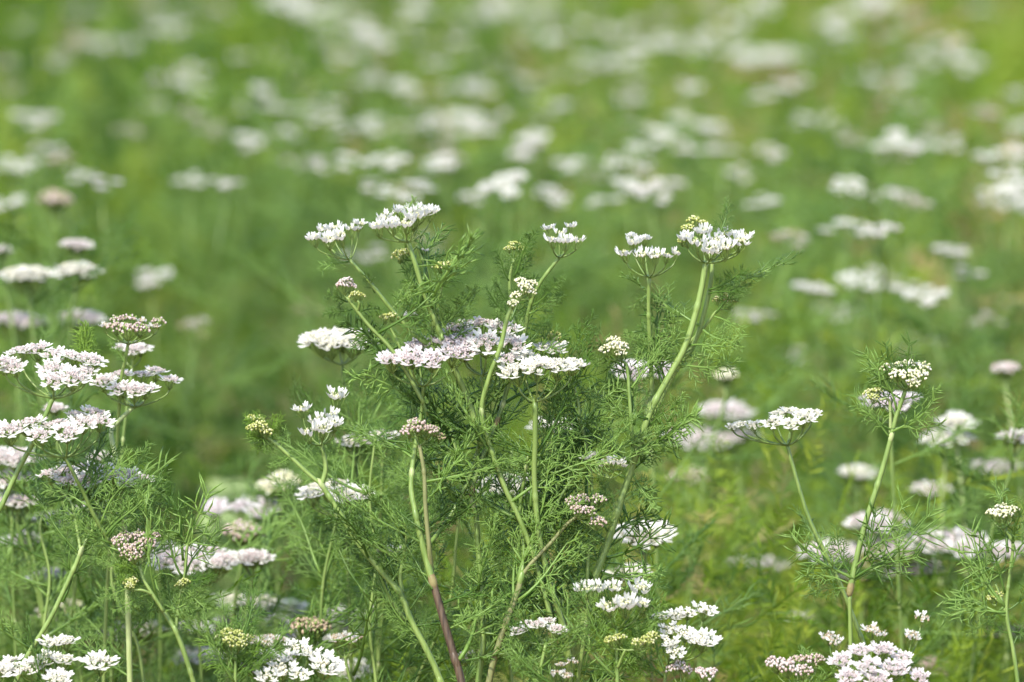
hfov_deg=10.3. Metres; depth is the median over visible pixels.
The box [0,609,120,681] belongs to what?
coriander plant
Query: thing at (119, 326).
coriander plant
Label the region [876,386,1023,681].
coriander plant
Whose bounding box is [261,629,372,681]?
coriander plant
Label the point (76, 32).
coriander plant
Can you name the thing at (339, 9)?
coriander plant
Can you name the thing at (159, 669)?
coriander plant
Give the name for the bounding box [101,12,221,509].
coriander plant
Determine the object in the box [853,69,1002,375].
coriander plant
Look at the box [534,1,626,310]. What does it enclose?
coriander plant
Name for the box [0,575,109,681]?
coriander plant
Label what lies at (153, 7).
coriander plant
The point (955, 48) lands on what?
coriander plant
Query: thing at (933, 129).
coriander plant
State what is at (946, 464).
coriander plant
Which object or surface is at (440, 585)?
coriander plant
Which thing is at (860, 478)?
coriander plant
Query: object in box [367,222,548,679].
coriander plant
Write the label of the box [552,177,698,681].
coriander plant
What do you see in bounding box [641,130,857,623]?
coriander plant
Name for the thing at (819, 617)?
coriander plant
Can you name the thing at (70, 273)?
coriander plant
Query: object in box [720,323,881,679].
coriander plant
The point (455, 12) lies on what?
coriander plant
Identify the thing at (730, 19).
coriander plant
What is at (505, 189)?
coriander plant
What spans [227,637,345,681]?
coriander plant
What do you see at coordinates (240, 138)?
coriander plant
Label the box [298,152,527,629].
coriander plant
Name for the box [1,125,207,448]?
coriander plant
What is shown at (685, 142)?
coriander plant
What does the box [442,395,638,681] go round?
coriander plant
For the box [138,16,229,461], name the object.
coriander plant
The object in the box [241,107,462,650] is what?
coriander plant
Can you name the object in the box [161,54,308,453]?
coriander plant
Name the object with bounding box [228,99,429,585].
coriander plant
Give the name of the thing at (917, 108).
coriander plant
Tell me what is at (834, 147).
coriander plant
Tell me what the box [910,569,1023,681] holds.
coriander plant
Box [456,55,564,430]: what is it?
coriander plant
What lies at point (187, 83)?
coriander plant
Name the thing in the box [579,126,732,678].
coriander plant
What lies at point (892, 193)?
coriander plant
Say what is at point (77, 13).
coriander plant
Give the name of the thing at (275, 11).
coriander plant
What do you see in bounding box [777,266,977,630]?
coriander plant
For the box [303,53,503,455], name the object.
coriander plant
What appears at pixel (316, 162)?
coriander plant
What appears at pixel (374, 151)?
coriander plant
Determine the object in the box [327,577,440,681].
coriander plant
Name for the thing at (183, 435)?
coriander plant
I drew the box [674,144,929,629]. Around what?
coriander plant
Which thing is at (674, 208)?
coriander plant
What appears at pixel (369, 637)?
coriander plant
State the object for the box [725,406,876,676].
coriander plant
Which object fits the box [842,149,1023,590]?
coriander plant
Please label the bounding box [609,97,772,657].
coriander plant
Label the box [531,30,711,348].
coriander plant
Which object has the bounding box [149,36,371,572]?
coriander plant
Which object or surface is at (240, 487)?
plant
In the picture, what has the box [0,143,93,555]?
coriander plant
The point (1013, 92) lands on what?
coriander plant
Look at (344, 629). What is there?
coriander plant
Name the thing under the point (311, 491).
coriander plant
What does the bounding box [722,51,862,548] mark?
coriander plant
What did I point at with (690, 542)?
coriander plant
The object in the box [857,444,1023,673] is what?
coriander plant
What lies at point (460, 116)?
coriander plant
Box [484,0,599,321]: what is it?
coriander plant
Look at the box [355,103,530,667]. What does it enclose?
coriander plant
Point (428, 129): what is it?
coriander plant
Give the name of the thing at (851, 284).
coriander plant
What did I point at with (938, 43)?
coriander plant
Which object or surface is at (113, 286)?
coriander plant
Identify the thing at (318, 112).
coriander plant
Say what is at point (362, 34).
coriander plant
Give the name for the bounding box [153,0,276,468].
coriander plant
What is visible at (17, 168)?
coriander plant
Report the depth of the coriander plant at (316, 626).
2.60 m
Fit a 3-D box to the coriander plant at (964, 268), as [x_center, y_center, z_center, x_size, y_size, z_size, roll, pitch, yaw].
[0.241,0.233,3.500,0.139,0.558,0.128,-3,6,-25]
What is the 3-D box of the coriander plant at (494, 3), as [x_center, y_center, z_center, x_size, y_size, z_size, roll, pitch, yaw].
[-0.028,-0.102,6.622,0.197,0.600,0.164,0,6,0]
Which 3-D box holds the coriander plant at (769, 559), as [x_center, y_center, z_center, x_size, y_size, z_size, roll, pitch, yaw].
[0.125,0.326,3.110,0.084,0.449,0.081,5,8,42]
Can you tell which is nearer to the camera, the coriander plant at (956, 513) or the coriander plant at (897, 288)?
the coriander plant at (956, 513)
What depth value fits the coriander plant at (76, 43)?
5.13 m
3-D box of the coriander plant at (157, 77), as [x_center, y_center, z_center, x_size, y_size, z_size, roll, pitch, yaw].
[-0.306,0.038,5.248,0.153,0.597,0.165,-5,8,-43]
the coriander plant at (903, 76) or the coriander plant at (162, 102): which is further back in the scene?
the coriander plant at (903, 76)
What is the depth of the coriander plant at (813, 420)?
3.87 m
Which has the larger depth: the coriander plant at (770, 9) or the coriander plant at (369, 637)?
the coriander plant at (770, 9)
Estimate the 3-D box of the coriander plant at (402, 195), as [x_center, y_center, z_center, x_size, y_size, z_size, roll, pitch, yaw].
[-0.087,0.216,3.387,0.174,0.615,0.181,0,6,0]
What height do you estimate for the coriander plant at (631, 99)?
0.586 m
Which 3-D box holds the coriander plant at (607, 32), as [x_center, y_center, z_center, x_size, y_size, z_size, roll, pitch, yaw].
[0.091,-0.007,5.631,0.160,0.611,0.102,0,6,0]
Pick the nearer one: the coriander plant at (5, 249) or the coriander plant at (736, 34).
the coriander plant at (5, 249)
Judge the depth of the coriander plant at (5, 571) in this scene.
2.62 m
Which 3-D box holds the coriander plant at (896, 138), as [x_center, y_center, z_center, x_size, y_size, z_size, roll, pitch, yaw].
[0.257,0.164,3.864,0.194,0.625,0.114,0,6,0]
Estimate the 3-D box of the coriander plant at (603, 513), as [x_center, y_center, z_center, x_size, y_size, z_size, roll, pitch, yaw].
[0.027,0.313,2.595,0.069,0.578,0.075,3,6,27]
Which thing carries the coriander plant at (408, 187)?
on the ground
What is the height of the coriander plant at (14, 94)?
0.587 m
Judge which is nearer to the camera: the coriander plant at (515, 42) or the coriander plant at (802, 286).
the coriander plant at (802, 286)
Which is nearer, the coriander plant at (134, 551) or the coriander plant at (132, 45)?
the coriander plant at (134, 551)
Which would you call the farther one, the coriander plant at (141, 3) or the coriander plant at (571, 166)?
the coriander plant at (141, 3)
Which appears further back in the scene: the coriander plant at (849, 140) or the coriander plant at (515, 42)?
the coriander plant at (515, 42)
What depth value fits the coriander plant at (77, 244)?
3.00 m
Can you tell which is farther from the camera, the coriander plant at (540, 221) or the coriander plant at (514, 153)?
the coriander plant at (514, 153)
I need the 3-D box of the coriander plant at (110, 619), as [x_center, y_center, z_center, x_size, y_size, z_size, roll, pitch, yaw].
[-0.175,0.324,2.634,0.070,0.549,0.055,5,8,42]
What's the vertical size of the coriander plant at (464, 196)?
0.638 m
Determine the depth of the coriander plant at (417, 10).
6.04 m
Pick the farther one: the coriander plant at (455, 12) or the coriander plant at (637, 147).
the coriander plant at (455, 12)
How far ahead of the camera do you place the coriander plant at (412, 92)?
4.67 m
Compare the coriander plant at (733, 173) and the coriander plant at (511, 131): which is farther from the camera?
the coriander plant at (511, 131)
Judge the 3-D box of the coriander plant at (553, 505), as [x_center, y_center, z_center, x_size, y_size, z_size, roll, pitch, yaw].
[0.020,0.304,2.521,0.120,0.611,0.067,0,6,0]
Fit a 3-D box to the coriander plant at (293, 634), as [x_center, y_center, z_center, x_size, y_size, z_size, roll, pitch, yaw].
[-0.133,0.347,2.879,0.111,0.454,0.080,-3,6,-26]
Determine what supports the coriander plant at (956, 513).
on the ground
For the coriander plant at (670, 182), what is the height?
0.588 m
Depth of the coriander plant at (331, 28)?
5.26 m
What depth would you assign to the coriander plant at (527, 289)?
2.49 m
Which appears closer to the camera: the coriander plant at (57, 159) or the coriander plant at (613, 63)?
the coriander plant at (57, 159)
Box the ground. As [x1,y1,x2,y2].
[0,0,1023,681]
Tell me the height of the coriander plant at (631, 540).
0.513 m
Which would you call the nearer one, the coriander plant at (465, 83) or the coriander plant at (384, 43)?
the coriander plant at (465, 83)
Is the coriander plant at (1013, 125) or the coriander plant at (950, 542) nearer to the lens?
the coriander plant at (950, 542)
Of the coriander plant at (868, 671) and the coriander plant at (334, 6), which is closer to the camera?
the coriander plant at (868, 671)
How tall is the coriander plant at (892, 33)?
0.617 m
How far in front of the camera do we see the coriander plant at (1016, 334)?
3.79 m
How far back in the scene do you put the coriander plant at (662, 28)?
5.98 m
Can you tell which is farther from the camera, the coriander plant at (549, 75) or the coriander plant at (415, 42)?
the coriander plant at (415, 42)
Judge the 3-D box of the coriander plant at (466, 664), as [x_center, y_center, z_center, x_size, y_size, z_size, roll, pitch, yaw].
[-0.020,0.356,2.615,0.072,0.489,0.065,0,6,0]
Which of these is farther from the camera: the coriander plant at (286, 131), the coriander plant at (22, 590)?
the coriander plant at (286, 131)
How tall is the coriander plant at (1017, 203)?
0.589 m
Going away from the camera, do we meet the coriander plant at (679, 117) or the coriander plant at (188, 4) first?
the coriander plant at (679, 117)
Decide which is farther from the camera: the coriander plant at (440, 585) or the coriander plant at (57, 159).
the coriander plant at (57, 159)
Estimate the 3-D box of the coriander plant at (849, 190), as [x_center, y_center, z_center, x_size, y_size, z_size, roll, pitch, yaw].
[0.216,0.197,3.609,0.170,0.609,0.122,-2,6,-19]
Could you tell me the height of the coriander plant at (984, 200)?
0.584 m
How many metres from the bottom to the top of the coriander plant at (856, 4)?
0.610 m
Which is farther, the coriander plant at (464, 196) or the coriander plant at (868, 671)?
the coriander plant at (464, 196)
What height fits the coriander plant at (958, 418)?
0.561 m
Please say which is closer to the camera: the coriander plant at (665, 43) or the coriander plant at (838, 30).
the coriander plant at (665, 43)
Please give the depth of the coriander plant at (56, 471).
2.51 m
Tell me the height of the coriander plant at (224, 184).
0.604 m
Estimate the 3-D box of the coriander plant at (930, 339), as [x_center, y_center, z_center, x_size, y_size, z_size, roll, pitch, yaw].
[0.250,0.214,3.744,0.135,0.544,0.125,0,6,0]
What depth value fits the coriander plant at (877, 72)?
5.58 m
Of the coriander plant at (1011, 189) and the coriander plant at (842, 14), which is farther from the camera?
the coriander plant at (842, 14)
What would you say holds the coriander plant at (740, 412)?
on the ground
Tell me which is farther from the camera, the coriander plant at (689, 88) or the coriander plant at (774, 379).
the coriander plant at (689, 88)
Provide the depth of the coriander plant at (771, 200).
3.68 m
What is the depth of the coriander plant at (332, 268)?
3.65 m
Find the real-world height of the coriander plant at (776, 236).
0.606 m
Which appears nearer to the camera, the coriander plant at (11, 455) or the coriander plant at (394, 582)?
the coriander plant at (394, 582)
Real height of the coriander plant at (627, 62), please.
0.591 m
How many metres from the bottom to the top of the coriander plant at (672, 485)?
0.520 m
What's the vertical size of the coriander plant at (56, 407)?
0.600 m
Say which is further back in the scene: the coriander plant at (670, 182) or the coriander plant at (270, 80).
the coriander plant at (270, 80)
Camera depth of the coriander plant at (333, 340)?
2.63 m
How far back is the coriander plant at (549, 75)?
4.65 m
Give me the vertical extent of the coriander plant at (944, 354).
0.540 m
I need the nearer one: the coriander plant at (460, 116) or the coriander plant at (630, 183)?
the coriander plant at (630, 183)
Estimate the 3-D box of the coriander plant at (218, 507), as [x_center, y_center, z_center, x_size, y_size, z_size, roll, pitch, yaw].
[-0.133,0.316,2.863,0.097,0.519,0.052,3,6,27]
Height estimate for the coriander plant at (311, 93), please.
0.612 m
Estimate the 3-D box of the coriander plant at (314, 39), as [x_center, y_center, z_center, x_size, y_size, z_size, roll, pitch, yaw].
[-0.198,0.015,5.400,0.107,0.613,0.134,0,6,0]
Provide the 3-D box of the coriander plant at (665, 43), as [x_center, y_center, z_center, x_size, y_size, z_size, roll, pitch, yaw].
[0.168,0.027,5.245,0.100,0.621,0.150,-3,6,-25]
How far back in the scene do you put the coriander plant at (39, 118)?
4.21 m
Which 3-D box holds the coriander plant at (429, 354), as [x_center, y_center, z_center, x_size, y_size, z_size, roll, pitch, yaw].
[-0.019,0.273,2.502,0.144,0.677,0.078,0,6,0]
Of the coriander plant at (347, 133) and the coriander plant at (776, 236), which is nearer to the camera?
the coriander plant at (776, 236)
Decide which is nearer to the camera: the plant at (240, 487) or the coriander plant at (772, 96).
the plant at (240, 487)
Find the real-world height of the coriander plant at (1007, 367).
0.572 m
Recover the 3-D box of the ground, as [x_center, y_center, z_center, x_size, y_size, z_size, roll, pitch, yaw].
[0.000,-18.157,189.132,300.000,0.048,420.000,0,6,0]
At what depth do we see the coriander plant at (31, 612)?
2.72 m
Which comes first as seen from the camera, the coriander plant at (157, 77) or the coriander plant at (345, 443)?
the coriander plant at (345, 443)
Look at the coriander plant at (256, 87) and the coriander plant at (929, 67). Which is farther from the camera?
the coriander plant at (929, 67)
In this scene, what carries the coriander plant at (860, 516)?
on the ground
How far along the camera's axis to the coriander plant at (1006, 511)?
2.47 m
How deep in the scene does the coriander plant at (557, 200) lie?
3.61 m
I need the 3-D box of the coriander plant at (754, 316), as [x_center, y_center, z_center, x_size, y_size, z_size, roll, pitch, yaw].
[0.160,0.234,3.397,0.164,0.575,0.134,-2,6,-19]
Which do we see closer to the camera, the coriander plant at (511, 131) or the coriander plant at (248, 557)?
the coriander plant at (248, 557)
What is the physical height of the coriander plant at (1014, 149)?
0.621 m
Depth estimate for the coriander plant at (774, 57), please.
5.18 m
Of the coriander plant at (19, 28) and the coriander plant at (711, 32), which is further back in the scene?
the coriander plant at (19, 28)
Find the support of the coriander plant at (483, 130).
on the ground
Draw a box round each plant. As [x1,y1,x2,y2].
[0,17,61,254]
[0,26,118,430]
[0,34,119,482]
[0,52,165,387]
[0,58,74,637]
[0,65,119,565]
[0,82,74,624]
[0,131,185,635]
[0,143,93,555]
[0,156,151,628]
[0,176,231,654]
[0,195,124,647]
[0,200,42,680]
[0,236,148,681]
[0,258,129,666]
[0,319,108,512]
[0,365,182,681]
[0,378,124,681]
[0,404,232,681]
[0,410,182,681]
[0,422,134,681]
[0,439,133,681]
[0,527,97,681]
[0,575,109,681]
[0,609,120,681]
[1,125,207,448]
[2,168,173,644]
[4,4,156,376]
[15,312,297,681]
[21,327,192,681]
[26,510,260,681]
[31,1,163,372]
[33,138,117,565]
[52,207,144,649]
[60,0,189,424]
[66,268,278,665]
[66,446,190,681]
[69,60,281,566]
[71,0,203,434]
[71,178,343,648]
[77,100,269,667]
[79,5,170,387]
[96,124,261,649]
[97,63,270,599]
[97,579,254,681]
[98,75,263,632]
[99,3,220,308]
[99,314,166,681]
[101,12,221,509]
[106,620,238,681]
[109,342,153,681]
[111,62,332,675]
[133,502,284,681]
[137,173,314,608]
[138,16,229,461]
[142,0,224,466]
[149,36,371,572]
[151,566,358,681]
[152,452,293,680]
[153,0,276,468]
[154,78,347,613]
[154,445,363,681]
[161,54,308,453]
[163,573,300,681]
[165,128,395,588]
[169,82,421,602]
[175,502,305,681]
[182,0,368,578]
[185,84,340,499]
[190,50,311,568]
[198,479,262,669]
[204,583,337,680]
[205,96,375,548]
[207,300,414,681]
[219,35,383,540]
[219,186,506,680]
[222,503,318,681]
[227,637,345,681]
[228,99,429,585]
[228,111,466,608]
[231,0,337,416]
[231,178,452,679]
[235,581,379,681]
[240,146,434,592]
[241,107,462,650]
[242,385,494,681]
[248,602,459,679]
[254,111,424,485]
[260,128,438,561]
[261,379,436,681]
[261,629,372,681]
[264,34,348,580]
[265,584,367,679]
[267,0,354,407]
[267,49,403,463]
[270,6,405,390]
[270,362,465,681]
[270,406,469,681]
[271,180,534,675]
[274,228,463,611]
[277,560,354,681]
[283,35,448,442]
[287,3,401,435]
[287,314,451,681]
[290,115,519,521]
[294,84,518,678]
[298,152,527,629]
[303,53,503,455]
[305,195,624,681]
[318,21,426,471]
[321,69,412,453]
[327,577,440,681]
[337,154,527,670]
[340,544,408,675]
[348,19,487,452]
[348,121,576,674]
[350,0,454,441]
[350,86,509,668]
[350,112,519,666]
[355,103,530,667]
[356,57,511,580]
[360,29,480,380]
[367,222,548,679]
[369,124,653,681]
[373,388,515,681]
[384,79,554,385]
[385,98,571,564]
[396,221,660,681]
[398,36,520,531]
[403,525,546,681]
[412,0,553,237]
[423,84,560,418]
[426,94,597,433]
[426,342,688,681]
[432,108,607,472]
[433,0,569,259]
[433,100,631,679]
[440,80,666,414]
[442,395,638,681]
[447,0,591,391]
[447,27,605,301]
[451,169,640,634]
[453,136,614,568]
[455,170,707,681]
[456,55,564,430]
[457,590,529,680]
[459,48,621,604]
[461,451,564,681]
[462,6,585,273]
[468,73,583,422]
[478,395,660,681]
[479,116,705,575]
[482,99,642,404]
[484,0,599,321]
[486,571,595,681]
[488,21,624,297]
[497,640,578,681]
[501,169,640,655]
[520,195,804,678]
[523,148,625,595]
[529,0,708,323]
[529,152,696,655]
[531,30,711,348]
[531,97,748,426]
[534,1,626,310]
[534,89,728,371]
[537,24,678,488]
[537,562,674,681]
[538,53,656,593]
[551,104,731,649]
[552,72,759,494]
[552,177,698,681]
[558,54,695,339]
[558,177,752,615]
[560,518,758,681]
[567,161,794,549]
[568,179,771,658]
[572,519,765,680]
[579,80,788,567]
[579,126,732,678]
[580,10,734,389]
[596,98,811,554]
[596,107,773,574]
[598,88,842,656]
[600,309,737,681]
[603,420,708,667]
[607,366,811,680]
[608,348,813,644]
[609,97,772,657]
[620,39,746,617]
[623,599,722,681]
[627,0,760,294]
[629,262,899,623]
[633,34,756,552]
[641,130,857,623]
[653,34,821,392]
[653,199,908,679]
[657,29,805,532]
[662,84,886,498]
[665,658,692,681]
[671,164,823,620]
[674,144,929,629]
[675,282,960,680]
[677,31,792,407]
[679,10,811,391]
[679,185,869,650]
[692,63,871,664]
[694,48,832,489]
[695,666,717,681]
[698,131,893,530]
[704,285,1010,637]
[707,0,804,474]
[708,538,815,680]
[711,177,955,623]
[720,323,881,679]
[721,303,901,566]
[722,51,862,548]
[725,154,1006,645]
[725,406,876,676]
[729,270,961,675]
[730,219,990,661]
[741,114,920,500]
[743,27,882,264]
[748,108,909,504]
[752,138,1016,646]
[755,127,1010,527]
[759,9,850,219]
[763,285,1023,679]
[764,436,1006,681]
[765,645,842,681]
[773,191,1021,601]
[774,146,981,583]
[775,331,948,677]
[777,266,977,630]
[781,88,957,580]
[782,67,916,328]
[784,6,856,453]
[785,591,910,664]
[799,368,986,681]
[801,80,1002,511]
[801,251,991,675]
[802,90,964,408]
[803,423,934,652]
[809,0,902,143]
[814,74,999,501]
[817,282,1023,656]
[819,609,930,681]
[821,33,889,335]
[822,50,976,591]
[822,245,1023,521]
[840,53,1023,589]
[841,265,1013,679]
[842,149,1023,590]
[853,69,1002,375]
[856,20,955,294]
[856,189,1023,658]
[856,308,1023,622]
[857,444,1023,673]
[859,31,953,300]
[861,39,988,468]
[862,120,1017,583]
[865,99,1023,664]
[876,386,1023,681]
[877,58,993,503]
[883,364,1021,670]
[890,350,1009,681]
[894,104,1002,517]
[897,10,998,502]
[903,193,1023,617]
[904,36,1014,273]
[906,526,1023,681]
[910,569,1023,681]
[921,72,1023,387]
[926,170,1023,673]
[928,116,1023,653]
[932,477,1023,681]
[936,259,1023,650]
[938,118,1023,487]
[938,322,1023,613]
[962,4,1023,293]
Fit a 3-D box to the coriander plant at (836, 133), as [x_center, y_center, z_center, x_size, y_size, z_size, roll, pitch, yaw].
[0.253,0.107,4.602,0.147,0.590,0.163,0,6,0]
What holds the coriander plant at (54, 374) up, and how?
on the ground
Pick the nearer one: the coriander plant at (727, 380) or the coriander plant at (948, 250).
the coriander plant at (727, 380)
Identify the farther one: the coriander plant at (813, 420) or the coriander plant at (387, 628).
the coriander plant at (813, 420)
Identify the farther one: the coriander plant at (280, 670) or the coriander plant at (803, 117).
the coriander plant at (803, 117)
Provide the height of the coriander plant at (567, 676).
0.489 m
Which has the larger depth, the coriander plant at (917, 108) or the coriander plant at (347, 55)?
the coriander plant at (347, 55)
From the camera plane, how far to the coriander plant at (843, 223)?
3.45 m
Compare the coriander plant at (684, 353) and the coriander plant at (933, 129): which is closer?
the coriander plant at (684, 353)
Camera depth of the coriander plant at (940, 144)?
3.93 m
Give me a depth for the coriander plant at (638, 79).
4.88 m
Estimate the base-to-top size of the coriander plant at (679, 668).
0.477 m
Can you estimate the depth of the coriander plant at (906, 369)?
2.50 m
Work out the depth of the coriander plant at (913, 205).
3.50 m
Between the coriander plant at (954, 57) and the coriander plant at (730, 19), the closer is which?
the coriander plant at (954, 57)
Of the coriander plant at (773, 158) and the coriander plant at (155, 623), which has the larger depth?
the coriander plant at (773, 158)
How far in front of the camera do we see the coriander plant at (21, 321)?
3.02 m
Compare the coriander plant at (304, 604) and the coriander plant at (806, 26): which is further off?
the coriander plant at (806, 26)
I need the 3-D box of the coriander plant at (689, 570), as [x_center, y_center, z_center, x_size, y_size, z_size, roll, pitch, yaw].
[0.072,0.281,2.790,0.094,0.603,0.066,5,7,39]
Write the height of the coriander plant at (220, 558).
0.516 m
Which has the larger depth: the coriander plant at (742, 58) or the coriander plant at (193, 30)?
the coriander plant at (193, 30)
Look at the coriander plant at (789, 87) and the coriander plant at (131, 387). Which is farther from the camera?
the coriander plant at (789, 87)
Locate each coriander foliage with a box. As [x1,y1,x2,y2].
[0,0,1023,681]
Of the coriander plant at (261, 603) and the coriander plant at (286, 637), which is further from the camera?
the coriander plant at (261, 603)
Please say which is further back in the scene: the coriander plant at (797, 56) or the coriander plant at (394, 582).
the coriander plant at (797, 56)
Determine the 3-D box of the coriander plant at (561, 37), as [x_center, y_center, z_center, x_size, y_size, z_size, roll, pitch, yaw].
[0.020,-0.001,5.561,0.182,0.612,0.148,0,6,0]
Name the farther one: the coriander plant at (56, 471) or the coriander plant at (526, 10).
the coriander plant at (526, 10)
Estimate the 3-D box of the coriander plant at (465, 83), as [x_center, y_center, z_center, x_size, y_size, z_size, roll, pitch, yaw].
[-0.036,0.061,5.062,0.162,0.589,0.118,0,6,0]
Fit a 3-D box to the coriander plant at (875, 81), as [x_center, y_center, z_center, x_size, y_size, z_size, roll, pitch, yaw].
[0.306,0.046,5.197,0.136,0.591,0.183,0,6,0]
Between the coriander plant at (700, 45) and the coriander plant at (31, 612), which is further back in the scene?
the coriander plant at (700, 45)
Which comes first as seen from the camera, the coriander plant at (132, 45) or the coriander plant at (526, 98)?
the coriander plant at (526, 98)
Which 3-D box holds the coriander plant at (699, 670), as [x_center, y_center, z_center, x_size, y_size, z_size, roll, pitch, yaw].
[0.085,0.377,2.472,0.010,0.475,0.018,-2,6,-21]
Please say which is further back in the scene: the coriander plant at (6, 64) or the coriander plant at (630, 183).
the coriander plant at (6, 64)
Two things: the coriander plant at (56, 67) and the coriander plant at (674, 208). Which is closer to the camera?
the coriander plant at (674, 208)
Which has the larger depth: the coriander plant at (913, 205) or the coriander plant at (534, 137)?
the coriander plant at (534, 137)
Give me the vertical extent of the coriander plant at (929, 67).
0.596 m
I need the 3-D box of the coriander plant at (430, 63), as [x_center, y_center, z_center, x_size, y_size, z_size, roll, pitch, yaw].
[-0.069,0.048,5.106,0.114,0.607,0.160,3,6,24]
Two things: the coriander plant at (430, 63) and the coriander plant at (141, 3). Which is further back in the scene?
the coriander plant at (141, 3)
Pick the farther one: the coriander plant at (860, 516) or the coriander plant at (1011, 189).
the coriander plant at (1011, 189)
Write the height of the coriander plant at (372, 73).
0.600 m
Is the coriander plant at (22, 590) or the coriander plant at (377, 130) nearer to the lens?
the coriander plant at (22, 590)
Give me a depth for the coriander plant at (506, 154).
4.19 m
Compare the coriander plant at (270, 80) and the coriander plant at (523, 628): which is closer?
the coriander plant at (523, 628)
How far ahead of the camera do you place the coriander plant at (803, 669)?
2.46 m
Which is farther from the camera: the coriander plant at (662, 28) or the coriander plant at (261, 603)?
the coriander plant at (662, 28)
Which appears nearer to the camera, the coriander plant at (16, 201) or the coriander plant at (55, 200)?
the coriander plant at (55, 200)
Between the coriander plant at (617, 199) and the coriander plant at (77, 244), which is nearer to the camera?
the coriander plant at (77, 244)
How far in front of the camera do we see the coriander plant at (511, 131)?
4.64 m
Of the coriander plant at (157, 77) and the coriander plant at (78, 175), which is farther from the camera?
the coriander plant at (157, 77)
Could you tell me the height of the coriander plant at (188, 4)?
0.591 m
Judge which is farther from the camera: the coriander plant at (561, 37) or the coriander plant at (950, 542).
the coriander plant at (561, 37)
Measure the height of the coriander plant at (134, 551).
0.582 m
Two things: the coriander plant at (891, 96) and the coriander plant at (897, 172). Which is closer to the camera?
the coriander plant at (897, 172)
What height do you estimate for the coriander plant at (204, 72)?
0.618 m
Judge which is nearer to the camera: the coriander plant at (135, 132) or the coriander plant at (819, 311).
the coriander plant at (819, 311)
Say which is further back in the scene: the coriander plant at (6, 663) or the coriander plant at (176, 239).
the coriander plant at (176, 239)
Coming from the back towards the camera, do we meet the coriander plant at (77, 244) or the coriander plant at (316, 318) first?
the coriander plant at (316, 318)
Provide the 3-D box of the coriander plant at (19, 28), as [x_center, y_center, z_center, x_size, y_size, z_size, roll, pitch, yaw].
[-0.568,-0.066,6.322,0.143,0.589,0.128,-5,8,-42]
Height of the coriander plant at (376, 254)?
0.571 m
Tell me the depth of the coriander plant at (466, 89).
4.91 m
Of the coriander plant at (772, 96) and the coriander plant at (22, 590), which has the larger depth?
the coriander plant at (772, 96)
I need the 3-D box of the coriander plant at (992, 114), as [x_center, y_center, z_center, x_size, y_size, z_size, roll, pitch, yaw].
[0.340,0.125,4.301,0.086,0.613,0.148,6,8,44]
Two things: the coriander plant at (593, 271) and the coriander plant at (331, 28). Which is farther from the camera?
the coriander plant at (331, 28)
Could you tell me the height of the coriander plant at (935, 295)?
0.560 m
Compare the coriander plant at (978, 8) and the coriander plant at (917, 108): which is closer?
the coriander plant at (917, 108)
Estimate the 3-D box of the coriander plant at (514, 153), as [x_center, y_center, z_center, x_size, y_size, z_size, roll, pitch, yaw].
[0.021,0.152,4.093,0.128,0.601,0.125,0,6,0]
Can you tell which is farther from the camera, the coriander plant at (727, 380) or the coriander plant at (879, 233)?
the coriander plant at (879, 233)
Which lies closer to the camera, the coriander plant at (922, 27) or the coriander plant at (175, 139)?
the coriander plant at (175, 139)
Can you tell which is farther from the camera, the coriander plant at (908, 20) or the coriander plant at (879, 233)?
the coriander plant at (908, 20)
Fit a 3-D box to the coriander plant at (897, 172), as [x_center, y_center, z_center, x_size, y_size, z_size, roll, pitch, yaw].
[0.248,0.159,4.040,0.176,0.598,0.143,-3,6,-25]
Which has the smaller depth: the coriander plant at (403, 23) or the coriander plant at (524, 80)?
the coriander plant at (524, 80)
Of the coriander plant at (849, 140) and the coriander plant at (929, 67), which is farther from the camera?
the coriander plant at (929, 67)
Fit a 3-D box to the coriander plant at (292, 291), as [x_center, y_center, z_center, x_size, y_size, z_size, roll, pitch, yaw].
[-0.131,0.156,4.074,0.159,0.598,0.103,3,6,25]
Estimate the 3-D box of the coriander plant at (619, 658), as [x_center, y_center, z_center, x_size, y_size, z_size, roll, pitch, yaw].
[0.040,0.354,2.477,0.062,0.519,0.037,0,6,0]
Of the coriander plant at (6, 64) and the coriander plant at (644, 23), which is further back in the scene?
the coriander plant at (644, 23)
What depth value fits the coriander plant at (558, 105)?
4.56 m
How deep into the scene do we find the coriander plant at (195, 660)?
2.80 m
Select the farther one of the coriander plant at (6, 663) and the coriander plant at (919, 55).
the coriander plant at (919, 55)
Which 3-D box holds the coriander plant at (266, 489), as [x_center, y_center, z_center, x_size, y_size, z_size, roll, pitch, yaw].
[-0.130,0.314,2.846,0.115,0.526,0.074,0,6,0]
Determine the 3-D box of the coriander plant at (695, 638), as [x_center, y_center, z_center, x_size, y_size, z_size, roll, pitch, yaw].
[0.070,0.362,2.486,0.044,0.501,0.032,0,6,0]
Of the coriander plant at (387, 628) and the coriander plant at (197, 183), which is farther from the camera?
the coriander plant at (197, 183)
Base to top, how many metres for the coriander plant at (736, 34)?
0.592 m
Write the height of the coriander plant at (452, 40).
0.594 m
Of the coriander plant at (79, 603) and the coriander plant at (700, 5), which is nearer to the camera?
the coriander plant at (79, 603)
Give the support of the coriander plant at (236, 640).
on the ground
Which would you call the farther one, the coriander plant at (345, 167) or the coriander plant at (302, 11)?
the coriander plant at (302, 11)
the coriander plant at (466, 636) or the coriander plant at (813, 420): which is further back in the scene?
the coriander plant at (813, 420)
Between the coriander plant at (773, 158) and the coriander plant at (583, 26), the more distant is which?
the coriander plant at (583, 26)
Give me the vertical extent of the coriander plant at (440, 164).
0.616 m
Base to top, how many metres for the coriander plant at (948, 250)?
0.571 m

